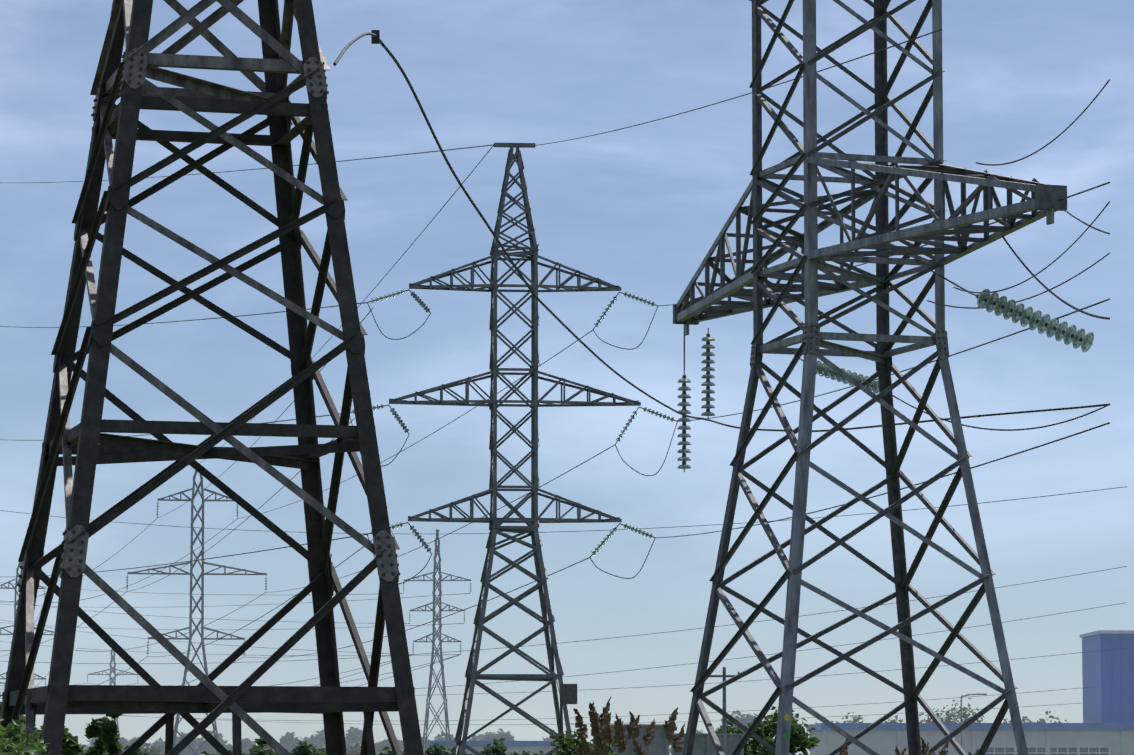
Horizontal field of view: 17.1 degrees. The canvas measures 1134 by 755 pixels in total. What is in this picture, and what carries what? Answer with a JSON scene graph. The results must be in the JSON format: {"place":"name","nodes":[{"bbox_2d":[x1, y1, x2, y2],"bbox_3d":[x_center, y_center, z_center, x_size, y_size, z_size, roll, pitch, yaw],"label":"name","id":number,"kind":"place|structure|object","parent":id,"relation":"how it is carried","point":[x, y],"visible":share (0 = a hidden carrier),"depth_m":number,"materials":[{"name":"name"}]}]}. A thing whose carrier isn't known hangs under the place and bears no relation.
{"place":"outdoors","nodes":[
{"label":"outdoors","id":0,"kind":"place"},
{"bbox_2d":[1,592,1045,754],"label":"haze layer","id":1,"kind":"object","parent":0,"point":[318,731],"depth_m":472.62,"materials":[{"name":"grey"}]},
{"bbox_2d":[0,0,1133,754],"label":"sky","id":2,"kind":"structure","parent":0,"point":[638,209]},
{"bbox_2d":[807,723,1133,754],"bbox_3d":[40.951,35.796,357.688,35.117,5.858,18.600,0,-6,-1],"label":"warehouse","id":3,"kind":"structure","parent":0,"point":[1060,739],"depth_m":348.78,"materials":[{"name":"grey metal"}]},
{"label":"ground","id":4,"kind":"structure","parent":0,"visible":0},
{"bbox_2d":[0,562,53,685],"bbox_3d":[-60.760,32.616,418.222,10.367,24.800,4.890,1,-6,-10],"label":"pylon","id":5,"kind":"object","parent":4,"relation":"on","point":[16,603],"depth_m":418.61,"materials":[{"name":"metal"}]},
{"bbox_2d":[0,712,54,754],"bbox_3d":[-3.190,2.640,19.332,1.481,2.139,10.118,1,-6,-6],"label":"bush","id":6,"kind":"object","parent":4,"relation":"on","point":[30,747],"visible":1,"depth_m":20.52,"materials":[{"name":"green plant"}]},
{"bbox_2d":[87,639,137,739],"bbox_3d":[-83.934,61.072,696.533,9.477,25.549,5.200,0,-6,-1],"label":"pylon","id":7,"kind":"object","parent":4,"relation":"on","point":[113,671],"depth_m":696.76,"materials":[{"name":"metal"}]},
{"bbox_2d":[126,470,267,754],"bbox_3d":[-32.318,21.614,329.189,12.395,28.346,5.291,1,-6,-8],"label":"pylon","id":8,"kind":"object","parent":4,"relation":"on","point":[201,621],"depth_m":329.38,"materials":[{"name":"metal"}]},
{"bbox_2d":[0,29,1109,657],"bbox_3d":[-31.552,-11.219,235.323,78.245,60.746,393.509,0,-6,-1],"label":"conductors","id":9,"kind":"object","parent":8,"relation":"attached to","point":[376,39],"visible":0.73,"depth_m":67.74,"materials":[{"name":"metal"}]},
{"bbox_2d":[0,486,1126,724],"bbox_3d":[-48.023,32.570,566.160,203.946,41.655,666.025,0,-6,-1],"label":"conductors","id":10,"kind":"object","parent":8,"relation":"hanging from","point":[522,646],"depth_m":365.39,"materials":[{"name":"metal"}]},
{"bbox_2d":[0,0,423,754],"bbox_3d":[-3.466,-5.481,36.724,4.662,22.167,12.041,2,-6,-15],"label":"rusty pylon","id":11,"kind":"object","parent":4,"relation":"on","point":[84,446],"visible":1,"depth_m":35.55,"materials":[{"name":"metal"}]},
{"bbox_2d":[34,723,617,754],"bbox_3d":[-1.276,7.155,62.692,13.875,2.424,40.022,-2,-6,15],"label":"shrubs","id":12,"kind":"object","parent":4,"relation":"on","point":[568,743],"visible":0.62,"depth_m":45.49,"materials":[{"name":"green plant"}]},
{"bbox_2d":[402,529,470,752],"bbox_3d":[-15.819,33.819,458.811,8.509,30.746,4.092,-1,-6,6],"label":"pylon","id":13,"kind":"object","parent":4,"relation":"on","point":[436,633],"depth_m":459.09,"materials":[{"name":"metal"}]},
{"bbox_2d":[430,741,552,754],"bbox_3d":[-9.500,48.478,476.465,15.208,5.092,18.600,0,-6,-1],"label":"warehouse","id":14,"kind":"structure","parent":4,"relation":"on","point":[535,747],"depth_m":467.52,"materials":[{"name":"grey metal"}]},
{"bbox_2d":[350,143,677,754],"bbox_3d":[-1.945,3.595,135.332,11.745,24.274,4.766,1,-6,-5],"label":"pylon","id":15,"kind":"object","parent":4,"relation":"on","point":[567,692],"visible":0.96,"depth_m":135.35,"materials":[{"name":"grey metal"}]},
{"bbox_2d":[0,693,1067,754],"bbox_3d":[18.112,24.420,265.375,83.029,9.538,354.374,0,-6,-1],"label":"trees","id":16,"kind":"object","parent":4,"relation":"on","point":[104,730],"visible":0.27,"depth_m":223.18,"materials":[{"name":"green plant"}]},
{"bbox_2d":[80,710,1045,754],"bbox_3d":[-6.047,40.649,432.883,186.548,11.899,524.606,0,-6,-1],"label":"tree line","id":17,"kind":"object","parent":4,"relation":"on","point":[306,748],"visible":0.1,"depth_m":533.78,"materials":[{"name":"green plant"}]},
{"bbox_2d":[599,724,743,754],"bbox_3d":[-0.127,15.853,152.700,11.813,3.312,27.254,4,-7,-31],"label":"concrete sheds","id":18,"kind":"object","parent":4,"relation":"on","point":[703,743],"visible":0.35,"depth_m":149.24,"materials":[{"name":"grey concrete"}]},
{"bbox_2d":[573,697,978,754],"bbox_3d":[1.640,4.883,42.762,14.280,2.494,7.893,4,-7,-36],"label":"dry weeds","id":19,"kind":"object","parent":4,"relation":"on","point":[619,728],"visible":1,"depth_m":40.31,"materials":[{"name":"brown plant"}]},
{"bbox_2d":[709,667,986,746],"bbox_3d":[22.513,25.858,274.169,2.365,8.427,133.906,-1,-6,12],"label":"utility pole and lamp","id":20,"kind":"object","parent":4,"relation":"on","point":[724,726],"visible":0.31,"depth_m":209.46,"materials":[{"name":"grey metal"}]},
{"bbox_2d":[673,0,1066,754],"bbox_3d":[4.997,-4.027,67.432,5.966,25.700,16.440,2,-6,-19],"label":"galvanised pylon","id":21,"kind":"object","parent":4,"relation":"on","point":[1041,202],"visible":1,"depth_m":66.55,"materials":[{"name":"metal"}]},
{"bbox_2d":[677,270,1093,471],"bbox_3d":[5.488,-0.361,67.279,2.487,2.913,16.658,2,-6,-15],"label":"tower insulators","id":22,"kind":"object","parent":21,"relation":"attached to","point":[1034,320],"depth_m":60.47,"materials":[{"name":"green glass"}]},
{"bbox_2d":[1080,630,1133,722],"bbox_3d":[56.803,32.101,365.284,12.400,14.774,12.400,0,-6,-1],"label":"blue tower block","id":23,"kind":"structure","parent":4,"relation":"on","point":[1108,680],"depth_m":359.81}
]}

